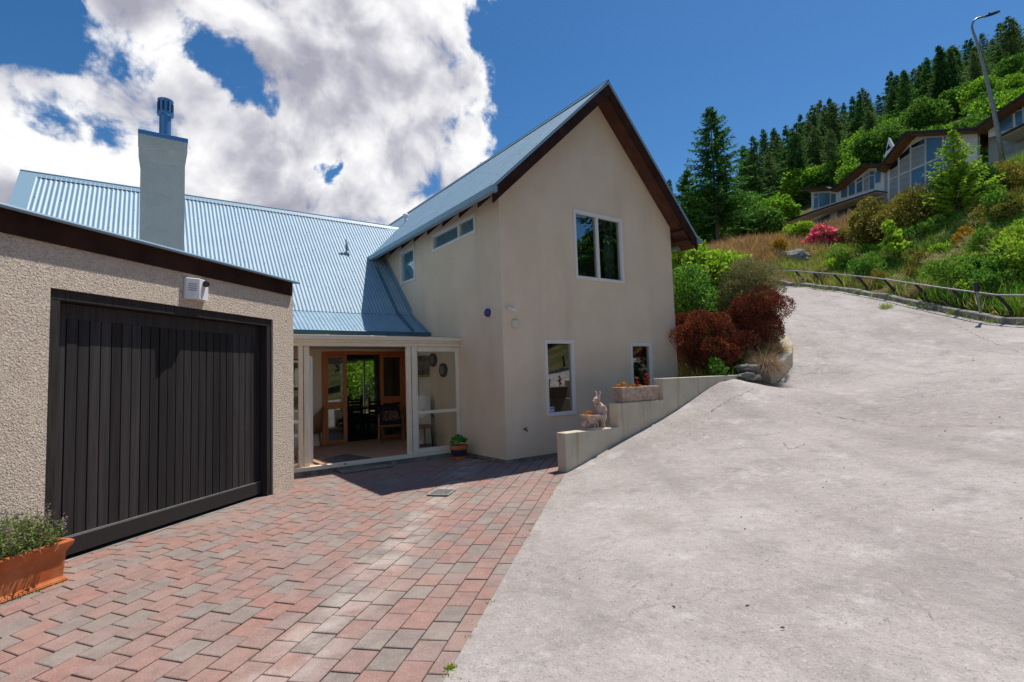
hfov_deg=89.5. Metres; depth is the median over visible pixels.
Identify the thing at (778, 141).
forest conifer
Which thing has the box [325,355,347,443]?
inner door
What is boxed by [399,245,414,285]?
window
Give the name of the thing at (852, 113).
forest conifer
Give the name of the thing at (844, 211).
window
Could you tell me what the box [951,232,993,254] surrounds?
seeding grass
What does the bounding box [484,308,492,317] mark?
siren light
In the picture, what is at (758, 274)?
olive shrub
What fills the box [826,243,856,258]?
weed clump
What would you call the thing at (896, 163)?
window
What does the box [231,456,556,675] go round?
paving bed
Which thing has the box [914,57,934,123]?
forest conifer
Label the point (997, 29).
forest conifer
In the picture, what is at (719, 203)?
spruce tree
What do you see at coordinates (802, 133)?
forest conifer
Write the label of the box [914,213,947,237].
weed clump
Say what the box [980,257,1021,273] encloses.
weed clump
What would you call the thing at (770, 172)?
forest conifer
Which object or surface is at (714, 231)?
slope tree
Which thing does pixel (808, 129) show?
forest conifer
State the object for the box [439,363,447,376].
wall clock
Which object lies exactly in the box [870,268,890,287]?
weed clump
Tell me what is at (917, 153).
window
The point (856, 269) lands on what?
weed clump
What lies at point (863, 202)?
budding bush
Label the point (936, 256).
seeding grass
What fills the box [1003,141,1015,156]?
window
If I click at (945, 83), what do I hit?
forest conifer
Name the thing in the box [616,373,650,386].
orange succulents
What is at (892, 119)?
forest tree
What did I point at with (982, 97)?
forest tree
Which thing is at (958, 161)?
lime conifer
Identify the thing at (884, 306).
weeds
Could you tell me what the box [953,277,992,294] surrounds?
weed clump
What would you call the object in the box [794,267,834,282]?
seeding grass
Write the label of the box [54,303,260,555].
door
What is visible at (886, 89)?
forest conifer
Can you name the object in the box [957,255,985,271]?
weed clump
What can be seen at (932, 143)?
window
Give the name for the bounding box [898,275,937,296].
dry clump
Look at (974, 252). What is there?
weed clump
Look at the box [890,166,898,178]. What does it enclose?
window
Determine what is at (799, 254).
boulder
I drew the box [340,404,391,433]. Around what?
dining table
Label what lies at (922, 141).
window
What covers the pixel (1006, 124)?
window
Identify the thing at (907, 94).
forest conifer
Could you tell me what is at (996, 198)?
weed clump
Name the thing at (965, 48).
forest conifer
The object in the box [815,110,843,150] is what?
forest conifer
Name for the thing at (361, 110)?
sky
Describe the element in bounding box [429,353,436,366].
wall clock
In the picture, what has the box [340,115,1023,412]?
hillside
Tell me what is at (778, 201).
slope tree
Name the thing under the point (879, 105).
forest conifer
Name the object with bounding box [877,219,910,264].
sapling
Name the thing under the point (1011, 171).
reddish shrub
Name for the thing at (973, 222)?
plume grass
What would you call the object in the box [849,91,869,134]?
forest conifer
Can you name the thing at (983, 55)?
forest conifer
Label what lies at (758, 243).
tussock grass
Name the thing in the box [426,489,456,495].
drain grate
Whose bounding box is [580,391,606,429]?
rabbit statue
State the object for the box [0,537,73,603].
terracotta trough
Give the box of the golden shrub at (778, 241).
[768,236,788,251]
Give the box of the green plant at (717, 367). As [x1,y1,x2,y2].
[707,357,728,375]
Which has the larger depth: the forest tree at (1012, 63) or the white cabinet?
the forest tree at (1012, 63)
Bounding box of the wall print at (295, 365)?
[293,359,297,389]
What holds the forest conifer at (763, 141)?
on the hillside
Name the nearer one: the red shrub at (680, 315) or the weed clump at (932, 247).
the red shrub at (680, 315)
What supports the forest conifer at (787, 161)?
on the hillside
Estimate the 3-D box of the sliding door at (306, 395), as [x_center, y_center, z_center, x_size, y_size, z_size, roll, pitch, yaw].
[-3.523,1.001,7.782,0.900,1.857,0.085,1,-5,-36]
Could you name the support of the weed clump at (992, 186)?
on the hillside
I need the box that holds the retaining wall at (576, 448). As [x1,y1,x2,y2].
[557,375,737,471]
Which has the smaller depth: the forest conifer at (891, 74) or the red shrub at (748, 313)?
the red shrub at (748, 313)
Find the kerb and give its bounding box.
[770,278,1023,324]
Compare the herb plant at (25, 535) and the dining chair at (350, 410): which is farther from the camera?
the dining chair at (350, 410)
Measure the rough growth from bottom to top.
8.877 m
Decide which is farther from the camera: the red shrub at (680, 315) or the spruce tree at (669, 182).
the spruce tree at (669, 182)
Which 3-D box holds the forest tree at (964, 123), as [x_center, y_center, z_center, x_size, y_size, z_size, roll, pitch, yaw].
[29.489,-12.597,34.058,3.585,4.380,3.390,-2,-4,4]
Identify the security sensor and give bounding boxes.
[507,307,515,310]
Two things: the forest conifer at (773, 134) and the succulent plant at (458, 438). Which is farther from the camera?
the forest conifer at (773, 134)
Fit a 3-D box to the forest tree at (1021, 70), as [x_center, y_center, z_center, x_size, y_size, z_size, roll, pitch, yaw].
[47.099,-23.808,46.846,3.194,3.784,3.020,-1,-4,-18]
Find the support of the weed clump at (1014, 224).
on the hillside
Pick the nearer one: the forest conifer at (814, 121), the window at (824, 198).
the window at (824, 198)
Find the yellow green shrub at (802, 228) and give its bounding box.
[782,220,815,240]
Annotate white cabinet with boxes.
[418,396,430,444]
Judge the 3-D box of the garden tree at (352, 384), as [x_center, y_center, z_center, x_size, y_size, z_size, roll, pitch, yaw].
[-6.642,1.109,20.880,5.031,4.803,5.185,1,-5,-36]
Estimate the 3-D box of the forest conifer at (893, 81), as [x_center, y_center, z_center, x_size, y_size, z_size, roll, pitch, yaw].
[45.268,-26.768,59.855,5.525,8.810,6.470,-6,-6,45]
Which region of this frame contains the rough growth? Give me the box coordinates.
[776,216,1023,316]
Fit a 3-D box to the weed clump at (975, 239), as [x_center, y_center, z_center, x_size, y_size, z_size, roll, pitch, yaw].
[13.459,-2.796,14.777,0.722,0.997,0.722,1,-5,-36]
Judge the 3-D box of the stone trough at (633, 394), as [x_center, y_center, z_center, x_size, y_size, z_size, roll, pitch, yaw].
[2.062,0.875,8.581,0.925,0.242,0.250,1,-5,-36]
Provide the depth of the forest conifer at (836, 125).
63.14 m
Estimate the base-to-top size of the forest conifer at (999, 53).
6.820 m
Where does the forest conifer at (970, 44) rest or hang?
on the hillside
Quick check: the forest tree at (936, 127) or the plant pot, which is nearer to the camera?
the plant pot
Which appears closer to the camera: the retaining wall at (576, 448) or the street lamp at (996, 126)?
the retaining wall at (576, 448)
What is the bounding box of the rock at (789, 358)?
[760,326,792,383]
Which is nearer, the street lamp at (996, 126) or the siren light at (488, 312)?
the siren light at (488, 312)
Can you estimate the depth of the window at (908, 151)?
31.90 m
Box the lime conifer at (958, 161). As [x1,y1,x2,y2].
[916,129,1006,219]
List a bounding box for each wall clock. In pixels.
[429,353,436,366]
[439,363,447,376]
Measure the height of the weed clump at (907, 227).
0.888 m
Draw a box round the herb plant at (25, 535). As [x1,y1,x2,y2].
[0,503,67,562]
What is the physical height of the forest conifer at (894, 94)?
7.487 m
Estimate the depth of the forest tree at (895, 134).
47.43 m
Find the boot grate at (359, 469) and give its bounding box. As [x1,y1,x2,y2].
[337,463,392,473]
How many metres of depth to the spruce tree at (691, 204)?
38.44 m
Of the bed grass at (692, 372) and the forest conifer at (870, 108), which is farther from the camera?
the forest conifer at (870, 108)
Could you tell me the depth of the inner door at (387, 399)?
11.73 m
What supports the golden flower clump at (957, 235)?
on the hillside
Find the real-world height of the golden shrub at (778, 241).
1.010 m
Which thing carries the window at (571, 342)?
in the house at (565, 231)
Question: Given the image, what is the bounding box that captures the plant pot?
[450,444,467,459]
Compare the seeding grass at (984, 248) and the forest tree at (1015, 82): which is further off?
the forest tree at (1015, 82)
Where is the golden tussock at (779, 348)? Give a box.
[754,336,802,353]
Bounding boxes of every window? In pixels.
[339,359,374,416]
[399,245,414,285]
[431,212,475,252]
[544,340,576,416]
[573,209,624,283]
[630,343,653,384]
[814,193,818,208]
[818,214,830,223]
[819,193,830,207]
[831,194,835,203]
[837,208,847,217]
[841,186,847,197]
[849,181,855,195]
[856,176,862,193]
[863,171,868,191]
[870,171,874,189]
[875,172,880,182]
[890,159,898,169]
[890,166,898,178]
[890,176,898,199]
[899,146,910,160]
[899,154,910,174]
[899,171,910,194]
[911,138,924,148]
[911,144,924,169]
[911,164,924,190]
[926,137,942,162]
[926,157,942,188]
[944,136,960,154]
[999,114,1013,131]
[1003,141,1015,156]
[1015,109,1022,126]
[1017,138,1023,152]
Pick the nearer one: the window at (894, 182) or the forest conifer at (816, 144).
the window at (894, 182)
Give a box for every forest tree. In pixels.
[777,164,830,202]
[788,167,835,203]
[813,149,852,164]
[817,164,843,185]
[819,151,858,184]
[834,157,860,182]
[838,127,867,152]
[847,124,893,164]
[867,121,919,161]
[875,109,902,123]
[883,117,908,129]
[893,96,955,129]
[925,125,952,129]
[938,80,975,115]
[944,112,989,162]
[956,74,1016,111]
[958,89,997,118]
[967,86,1023,126]
[991,52,1023,80]
[992,72,1023,92]
[1014,63,1023,73]
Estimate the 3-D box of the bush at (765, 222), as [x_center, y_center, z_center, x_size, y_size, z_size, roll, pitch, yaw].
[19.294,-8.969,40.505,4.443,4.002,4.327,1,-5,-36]
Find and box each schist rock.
[734,364,762,372]
[736,372,762,380]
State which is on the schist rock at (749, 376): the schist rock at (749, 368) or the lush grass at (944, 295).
the schist rock at (749, 368)
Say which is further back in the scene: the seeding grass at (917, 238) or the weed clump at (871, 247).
the weed clump at (871, 247)
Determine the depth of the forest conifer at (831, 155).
51.40 m
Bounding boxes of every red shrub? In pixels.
[669,308,741,372]
[675,311,701,364]
[703,320,762,369]
[726,283,795,356]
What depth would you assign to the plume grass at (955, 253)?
15.21 m
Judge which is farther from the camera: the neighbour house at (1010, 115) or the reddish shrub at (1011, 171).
the neighbour house at (1010, 115)
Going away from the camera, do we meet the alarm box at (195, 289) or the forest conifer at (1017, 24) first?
the alarm box at (195, 289)
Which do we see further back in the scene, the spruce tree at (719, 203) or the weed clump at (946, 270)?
the spruce tree at (719, 203)
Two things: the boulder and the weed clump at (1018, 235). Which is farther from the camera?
the boulder
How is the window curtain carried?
hanging from the house at (565, 231)
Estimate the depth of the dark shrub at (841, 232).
25.36 m
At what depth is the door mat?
8.73 m
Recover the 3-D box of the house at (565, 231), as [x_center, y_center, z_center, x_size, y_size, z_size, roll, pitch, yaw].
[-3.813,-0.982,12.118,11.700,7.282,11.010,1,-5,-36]
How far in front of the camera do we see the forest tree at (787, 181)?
52.86 m
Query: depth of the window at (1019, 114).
26.80 m
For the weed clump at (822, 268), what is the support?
on the hillside
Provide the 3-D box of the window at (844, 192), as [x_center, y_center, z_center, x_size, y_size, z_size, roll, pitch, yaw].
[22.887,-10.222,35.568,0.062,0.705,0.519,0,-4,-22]
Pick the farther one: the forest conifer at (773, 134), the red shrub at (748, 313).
the forest conifer at (773, 134)
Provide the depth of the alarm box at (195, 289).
5.51 m
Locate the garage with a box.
[0,202,299,561]
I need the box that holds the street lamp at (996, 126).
[971,10,1005,163]
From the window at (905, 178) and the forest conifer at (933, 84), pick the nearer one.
the window at (905, 178)
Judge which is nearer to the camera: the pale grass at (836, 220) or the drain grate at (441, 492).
the drain grate at (441, 492)
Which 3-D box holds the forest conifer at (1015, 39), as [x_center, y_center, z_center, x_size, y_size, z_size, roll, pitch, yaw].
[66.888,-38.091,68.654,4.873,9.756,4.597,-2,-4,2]
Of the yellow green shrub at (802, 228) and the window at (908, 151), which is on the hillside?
the yellow green shrub at (802, 228)
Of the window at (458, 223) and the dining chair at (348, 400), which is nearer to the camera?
the window at (458, 223)
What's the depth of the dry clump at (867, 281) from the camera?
16.69 m
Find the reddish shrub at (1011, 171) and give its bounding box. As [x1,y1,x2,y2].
[987,159,1023,196]
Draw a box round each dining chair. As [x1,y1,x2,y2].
[338,398,361,437]
[347,396,367,430]
[363,397,384,434]
[385,403,399,432]
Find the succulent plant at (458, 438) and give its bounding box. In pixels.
[450,434,467,444]
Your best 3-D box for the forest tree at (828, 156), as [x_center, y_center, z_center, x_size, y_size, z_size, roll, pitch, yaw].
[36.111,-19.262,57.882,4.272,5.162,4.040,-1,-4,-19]
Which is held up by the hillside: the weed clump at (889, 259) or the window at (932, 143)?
the weed clump at (889, 259)
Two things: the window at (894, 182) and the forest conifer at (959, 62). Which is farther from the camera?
the forest conifer at (959, 62)
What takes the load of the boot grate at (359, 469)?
on the brick paving
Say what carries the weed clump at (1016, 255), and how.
on the hillside
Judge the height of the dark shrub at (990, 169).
2.054 m
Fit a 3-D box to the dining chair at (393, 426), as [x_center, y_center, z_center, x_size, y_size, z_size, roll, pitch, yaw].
[-2.972,1.870,13.287,0.420,0.920,0.480,1,-5,-40]
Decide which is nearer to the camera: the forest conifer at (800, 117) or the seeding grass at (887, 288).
the seeding grass at (887, 288)
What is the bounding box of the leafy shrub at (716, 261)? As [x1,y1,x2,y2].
[677,247,753,310]
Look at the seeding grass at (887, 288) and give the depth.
15.31 m
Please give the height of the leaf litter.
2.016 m
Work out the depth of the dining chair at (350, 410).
12.52 m
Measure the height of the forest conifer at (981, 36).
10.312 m
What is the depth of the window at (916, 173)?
31.24 m
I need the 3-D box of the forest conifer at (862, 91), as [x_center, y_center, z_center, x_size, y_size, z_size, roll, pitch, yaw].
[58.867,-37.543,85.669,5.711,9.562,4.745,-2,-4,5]
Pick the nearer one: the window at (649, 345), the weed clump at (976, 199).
the window at (649, 345)
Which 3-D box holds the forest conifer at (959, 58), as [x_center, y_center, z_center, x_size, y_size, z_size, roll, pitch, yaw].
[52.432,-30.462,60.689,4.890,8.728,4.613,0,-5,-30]
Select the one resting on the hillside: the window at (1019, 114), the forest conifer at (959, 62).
the forest conifer at (959, 62)
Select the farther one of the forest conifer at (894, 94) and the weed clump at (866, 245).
the forest conifer at (894, 94)
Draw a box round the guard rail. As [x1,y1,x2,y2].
[772,270,1023,316]
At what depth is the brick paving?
3.58 m
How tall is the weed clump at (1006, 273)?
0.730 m
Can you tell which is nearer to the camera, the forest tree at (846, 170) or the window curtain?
the window curtain
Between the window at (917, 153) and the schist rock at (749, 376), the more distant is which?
the window at (917, 153)
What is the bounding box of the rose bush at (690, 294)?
[672,263,719,321]
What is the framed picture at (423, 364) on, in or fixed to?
attached to the sunroom
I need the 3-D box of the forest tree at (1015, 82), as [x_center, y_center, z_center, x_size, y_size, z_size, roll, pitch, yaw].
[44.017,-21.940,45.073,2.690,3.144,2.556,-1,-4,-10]
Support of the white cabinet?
on the sunroom
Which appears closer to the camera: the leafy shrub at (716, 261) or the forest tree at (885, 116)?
the leafy shrub at (716, 261)
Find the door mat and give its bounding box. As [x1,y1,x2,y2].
[321,454,371,464]
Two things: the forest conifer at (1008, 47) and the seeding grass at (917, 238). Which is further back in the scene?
the forest conifer at (1008, 47)
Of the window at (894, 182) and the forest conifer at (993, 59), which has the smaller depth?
the window at (894, 182)
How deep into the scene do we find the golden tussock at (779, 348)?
11.23 m
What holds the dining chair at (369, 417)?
on the house at (565, 231)
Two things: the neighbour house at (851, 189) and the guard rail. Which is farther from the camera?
the neighbour house at (851, 189)
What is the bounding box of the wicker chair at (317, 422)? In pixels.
[296,406,323,445]
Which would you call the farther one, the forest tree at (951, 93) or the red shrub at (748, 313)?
the forest tree at (951, 93)
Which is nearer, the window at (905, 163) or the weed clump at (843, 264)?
the weed clump at (843, 264)
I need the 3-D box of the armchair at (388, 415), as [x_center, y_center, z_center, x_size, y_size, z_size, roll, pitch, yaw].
[-2.644,1.780,11.235,0.561,0.774,0.580,-1,-4,-16]
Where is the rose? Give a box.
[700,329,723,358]
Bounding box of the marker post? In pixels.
[973,282,981,312]
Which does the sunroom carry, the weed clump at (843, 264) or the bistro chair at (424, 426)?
the bistro chair at (424, 426)
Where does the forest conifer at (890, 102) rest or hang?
on the hillside
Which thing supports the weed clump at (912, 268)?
on the hillside
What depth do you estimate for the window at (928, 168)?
30.54 m
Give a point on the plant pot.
(458, 451)
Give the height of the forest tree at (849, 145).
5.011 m
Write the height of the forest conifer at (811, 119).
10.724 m
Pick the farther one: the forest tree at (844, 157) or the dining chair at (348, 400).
the forest tree at (844, 157)
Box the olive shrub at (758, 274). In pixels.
[716,257,787,318]
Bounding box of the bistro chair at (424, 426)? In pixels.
[419,409,433,446]
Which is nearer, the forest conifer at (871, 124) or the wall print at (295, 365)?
the wall print at (295, 365)
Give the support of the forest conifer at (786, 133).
on the hillside
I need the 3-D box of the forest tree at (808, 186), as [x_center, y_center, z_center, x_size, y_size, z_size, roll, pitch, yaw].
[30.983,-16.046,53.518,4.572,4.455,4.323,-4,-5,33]
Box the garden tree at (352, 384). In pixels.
[340,361,374,405]
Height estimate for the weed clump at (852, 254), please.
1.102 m
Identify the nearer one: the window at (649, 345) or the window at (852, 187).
the window at (649, 345)
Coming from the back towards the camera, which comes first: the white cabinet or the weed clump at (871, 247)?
the weed clump at (871, 247)
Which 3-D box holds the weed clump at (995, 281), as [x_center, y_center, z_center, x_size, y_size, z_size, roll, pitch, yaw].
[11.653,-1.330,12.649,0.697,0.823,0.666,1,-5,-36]
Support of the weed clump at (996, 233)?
on the hillside
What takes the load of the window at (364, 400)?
in the house at (565, 231)
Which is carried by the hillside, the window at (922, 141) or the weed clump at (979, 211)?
the weed clump at (979, 211)
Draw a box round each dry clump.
[853,274,879,286]
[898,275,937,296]
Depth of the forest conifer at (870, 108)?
52.85 m
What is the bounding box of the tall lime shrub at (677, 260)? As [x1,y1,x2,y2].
[671,235,710,304]
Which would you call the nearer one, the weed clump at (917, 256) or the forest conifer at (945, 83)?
the weed clump at (917, 256)
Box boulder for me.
[776,248,811,261]
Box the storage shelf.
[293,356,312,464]
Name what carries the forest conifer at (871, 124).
on the hillside
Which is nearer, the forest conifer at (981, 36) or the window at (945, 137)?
the window at (945, 137)
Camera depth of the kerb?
13.48 m
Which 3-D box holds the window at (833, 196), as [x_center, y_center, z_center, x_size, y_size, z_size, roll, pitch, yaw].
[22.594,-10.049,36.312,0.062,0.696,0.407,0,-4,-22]
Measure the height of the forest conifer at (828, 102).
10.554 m
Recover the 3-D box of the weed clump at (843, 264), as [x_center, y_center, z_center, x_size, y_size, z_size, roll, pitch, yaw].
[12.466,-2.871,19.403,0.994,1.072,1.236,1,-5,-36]
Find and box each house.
[9,79,702,463]
[786,163,892,223]
[877,127,987,201]
[974,93,1023,164]
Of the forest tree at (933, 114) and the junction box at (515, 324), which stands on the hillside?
the forest tree at (933, 114)
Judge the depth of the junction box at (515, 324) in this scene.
8.59 m
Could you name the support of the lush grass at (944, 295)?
on the hillside
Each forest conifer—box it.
[731,145,764,198]
[732,146,748,191]
[740,136,781,198]
[756,129,773,176]
[759,151,786,196]
[761,148,778,194]
[768,127,783,165]
[771,134,786,177]
[775,125,789,183]
[776,122,821,191]
[776,130,813,204]
[779,128,810,203]
[796,113,808,141]
[801,105,821,141]
[803,121,817,162]
[805,127,829,168]
[810,113,818,145]
[813,100,828,118]
[814,129,842,186]
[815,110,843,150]
[815,125,841,163]
[825,97,845,131]
[825,102,851,148]
[828,106,847,144]
[839,102,848,131]
[844,96,863,138]
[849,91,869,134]
[849,110,882,161]
[858,91,878,125]
[859,88,877,114]
[865,104,878,131]
[874,95,885,117]
[878,75,910,114]
[879,85,900,115]
[881,76,889,110]
[882,71,893,112]
[882,87,902,114]
[889,69,921,130]
[908,68,919,99]
[911,66,928,97]
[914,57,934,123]
[921,45,961,120]
[926,46,960,119]
[928,49,967,98]
[937,47,965,119]
[947,47,971,83]
[950,45,971,77]
[953,47,970,82]
[962,40,972,71]
[964,38,976,67]
[965,51,988,81]
[966,44,995,81]
[978,33,991,58]
[984,22,1019,65]
[987,16,1023,72]
[987,38,1003,68]
[993,46,1007,67]
[1002,23,1022,57]
[1013,22,1023,48]
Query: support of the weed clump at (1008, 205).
on the hillside
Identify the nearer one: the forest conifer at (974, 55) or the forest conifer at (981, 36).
the forest conifer at (974, 55)
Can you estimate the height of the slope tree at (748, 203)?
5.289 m
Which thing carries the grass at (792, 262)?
on the hillside
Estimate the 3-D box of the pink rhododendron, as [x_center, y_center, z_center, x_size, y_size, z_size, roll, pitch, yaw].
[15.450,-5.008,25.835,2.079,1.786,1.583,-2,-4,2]
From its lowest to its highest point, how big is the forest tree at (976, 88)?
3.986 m
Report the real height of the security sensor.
0.082 m
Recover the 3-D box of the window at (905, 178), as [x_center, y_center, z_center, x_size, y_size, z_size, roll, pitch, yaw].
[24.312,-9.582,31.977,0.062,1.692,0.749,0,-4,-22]
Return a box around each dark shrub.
[831,226,860,247]
[844,200,888,246]
[865,181,956,240]
[925,161,1012,210]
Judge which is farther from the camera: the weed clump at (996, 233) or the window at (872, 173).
the window at (872, 173)
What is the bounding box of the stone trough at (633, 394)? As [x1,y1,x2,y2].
[611,385,659,402]
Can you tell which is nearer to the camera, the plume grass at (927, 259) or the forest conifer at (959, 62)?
the plume grass at (927, 259)
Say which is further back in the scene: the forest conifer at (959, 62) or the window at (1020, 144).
the forest conifer at (959, 62)
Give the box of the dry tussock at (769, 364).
[739,343,800,383]
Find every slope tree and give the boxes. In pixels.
[682,197,724,235]
[720,189,761,235]
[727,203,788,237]
[751,191,800,233]
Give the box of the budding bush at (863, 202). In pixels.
[849,196,875,222]
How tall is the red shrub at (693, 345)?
1.514 m
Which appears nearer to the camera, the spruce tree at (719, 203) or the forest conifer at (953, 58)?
the spruce tree at (719, 203)
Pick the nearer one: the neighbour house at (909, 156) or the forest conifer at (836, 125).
the neighbour house at (909, 156)
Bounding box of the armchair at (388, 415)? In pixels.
[377,404,404,442]
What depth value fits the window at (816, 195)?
37.49 m
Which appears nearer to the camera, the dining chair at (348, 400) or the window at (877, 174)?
the dining chair at (348, 400)
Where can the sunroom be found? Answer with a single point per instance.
(321, 349)
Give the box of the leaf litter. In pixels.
[468,358,1021,681]
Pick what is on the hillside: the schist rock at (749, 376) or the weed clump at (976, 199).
the weed clump at (976, 199)
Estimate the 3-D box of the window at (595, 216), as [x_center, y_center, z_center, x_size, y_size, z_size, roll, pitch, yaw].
[1.665,-1.794,9.960,1.299,1.306,0.085,1,-5,-36]
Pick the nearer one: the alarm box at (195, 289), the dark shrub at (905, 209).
the alarm box at (195, 289)
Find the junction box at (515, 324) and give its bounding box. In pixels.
[512,320,518,327]
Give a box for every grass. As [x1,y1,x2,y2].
[673,198,889,262]
[673,287,770,376]
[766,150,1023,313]
[766,153,1023,316]
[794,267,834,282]
[806,195,887,233]
[870,268,918,292]
[876,150,1023,316]
[905,227,927,240]
[911,246,968,267]
[911,252,944,267]
[927,226,952,246]
[947,247,971,258]
[951,212,987,229]
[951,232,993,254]
[970,233,990,256]
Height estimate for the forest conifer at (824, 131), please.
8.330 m
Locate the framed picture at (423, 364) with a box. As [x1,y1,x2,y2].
[417,355,429,376]
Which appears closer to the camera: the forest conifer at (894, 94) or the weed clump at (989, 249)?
the weed clump at (989, 249)
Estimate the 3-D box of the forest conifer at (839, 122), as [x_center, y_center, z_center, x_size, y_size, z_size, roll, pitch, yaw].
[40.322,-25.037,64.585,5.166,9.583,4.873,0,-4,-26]
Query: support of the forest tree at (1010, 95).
on the hillside
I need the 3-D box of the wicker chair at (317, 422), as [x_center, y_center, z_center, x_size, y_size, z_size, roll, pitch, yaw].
[-4.203,1.759,10.719,0.580,0.854,0.620,1,-5,-36]
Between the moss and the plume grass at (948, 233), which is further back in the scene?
the plume grass at (948, 233)
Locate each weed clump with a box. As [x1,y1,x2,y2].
[812,265,828,279]
[820,257,840,274]
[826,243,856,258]
[826,250,857,273]
[833,248,855,273]
[846,251,886,277]
[856,245,880,260]
[858,241,882,254]
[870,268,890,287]
[877,256,898,268]
[884,226,921,250]
[900,264,923,284]
[902,248,932,268]
[906,220,928,236]
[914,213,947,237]
[917,254,977,287]
[927,241,952,256]
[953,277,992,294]
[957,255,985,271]
[962,250,981,258]
[962,267,1016,283]
[964,196,986,218]
[966,224,995,252]
[969,270,1004,297]
[972,203,1006,224]
[978,187,1023,228]
[979,180,1003,203]
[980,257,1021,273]
[985,242,1004,256]
[987,217,1023,248]
[988,186,1023,221]
[989,232,1023,256]
[991,235,1023,273]
[994,225,1009,236]
[998,223,1023,252]
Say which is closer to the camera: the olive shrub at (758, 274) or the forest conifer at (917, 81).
the olive shrub at (758, 274)
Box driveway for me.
[443,285,1023,681]
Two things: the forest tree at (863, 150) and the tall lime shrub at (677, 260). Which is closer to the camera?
the tall lime shrub at (677, 260)
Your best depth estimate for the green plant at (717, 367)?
10.10 m
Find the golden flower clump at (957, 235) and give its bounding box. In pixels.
[950,224,975,243]
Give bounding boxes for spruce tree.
[667,180,673,191]
[673,169,726,244]
[678,106,776,241]
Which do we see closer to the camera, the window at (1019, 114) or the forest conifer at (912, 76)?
the window at (1019, 114)
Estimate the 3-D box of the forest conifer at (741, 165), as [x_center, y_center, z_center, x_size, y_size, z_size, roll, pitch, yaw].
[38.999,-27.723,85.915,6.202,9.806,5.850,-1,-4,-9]
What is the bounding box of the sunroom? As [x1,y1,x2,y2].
[293,334,461,477]
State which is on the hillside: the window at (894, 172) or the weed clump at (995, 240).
the weed clump at (995, 240)
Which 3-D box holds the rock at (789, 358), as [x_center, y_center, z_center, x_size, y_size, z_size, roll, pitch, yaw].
[6.042,0.167,11.916,0.724,2.069,3.254,-4,-4,24]
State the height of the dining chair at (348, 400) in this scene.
0.920 m
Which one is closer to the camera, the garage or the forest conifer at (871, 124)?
the garage
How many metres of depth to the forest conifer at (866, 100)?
75.06 m
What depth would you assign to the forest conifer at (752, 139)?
54.19 m
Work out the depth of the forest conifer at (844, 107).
76.74 m
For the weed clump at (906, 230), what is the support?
on the hillside
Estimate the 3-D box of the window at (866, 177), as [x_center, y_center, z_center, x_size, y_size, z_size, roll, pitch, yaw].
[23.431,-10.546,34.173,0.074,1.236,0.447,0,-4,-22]
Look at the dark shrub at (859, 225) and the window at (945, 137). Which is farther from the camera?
the window at (945, 137)
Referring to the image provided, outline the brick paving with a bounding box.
[0,456,564,681]
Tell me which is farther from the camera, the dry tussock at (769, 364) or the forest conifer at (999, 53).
the forest conifer at (999, 53)
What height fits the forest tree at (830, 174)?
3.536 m
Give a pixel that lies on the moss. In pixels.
(451, 667)
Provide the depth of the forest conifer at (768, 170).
60.01 m
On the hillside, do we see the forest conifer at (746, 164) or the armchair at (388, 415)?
the forest conifer at (746, 164)
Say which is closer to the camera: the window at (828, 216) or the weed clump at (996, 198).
the weed clump at (996, 198)
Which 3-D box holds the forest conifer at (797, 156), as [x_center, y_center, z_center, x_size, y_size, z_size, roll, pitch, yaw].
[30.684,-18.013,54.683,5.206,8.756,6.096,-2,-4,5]
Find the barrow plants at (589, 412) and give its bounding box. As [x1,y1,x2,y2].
[583,410,594,414]
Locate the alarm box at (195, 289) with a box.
[184,277,209,302]
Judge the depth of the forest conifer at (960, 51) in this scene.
67.26 m
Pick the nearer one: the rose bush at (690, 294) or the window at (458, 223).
the window at (458, 223)
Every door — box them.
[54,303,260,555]
[294,346,309,467]
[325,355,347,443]
[379,355,404,438]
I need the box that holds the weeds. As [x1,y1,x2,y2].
[791,283,1021,327]
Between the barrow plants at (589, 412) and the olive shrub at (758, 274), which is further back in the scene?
the olive shrub at (758, 274)
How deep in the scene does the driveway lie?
3.95 m
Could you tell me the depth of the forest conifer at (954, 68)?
59.01 m
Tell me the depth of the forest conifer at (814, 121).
78.27 m
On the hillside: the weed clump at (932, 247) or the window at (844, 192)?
the weed clump at (932, 247)
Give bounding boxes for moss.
[6,473,569,678]
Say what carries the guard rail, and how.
on the hillside
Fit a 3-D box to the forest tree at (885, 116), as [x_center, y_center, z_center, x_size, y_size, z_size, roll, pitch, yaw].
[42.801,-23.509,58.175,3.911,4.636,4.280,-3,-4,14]
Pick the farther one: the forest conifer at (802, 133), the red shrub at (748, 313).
the forest conifer at (802, 133)
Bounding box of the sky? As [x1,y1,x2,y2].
[0,0,1023,224]
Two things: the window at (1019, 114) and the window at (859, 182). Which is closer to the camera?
the window at (1019, 114)
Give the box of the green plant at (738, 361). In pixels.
[734,350,754,364]
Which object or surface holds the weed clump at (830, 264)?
on the hillside
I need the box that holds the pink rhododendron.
[801,223,843,246]
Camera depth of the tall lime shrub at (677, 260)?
14.27 m
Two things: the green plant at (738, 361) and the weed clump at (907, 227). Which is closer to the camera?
the green plant at (738, 361)
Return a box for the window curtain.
[374,356,391,419]
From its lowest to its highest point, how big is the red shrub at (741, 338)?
1.220 m

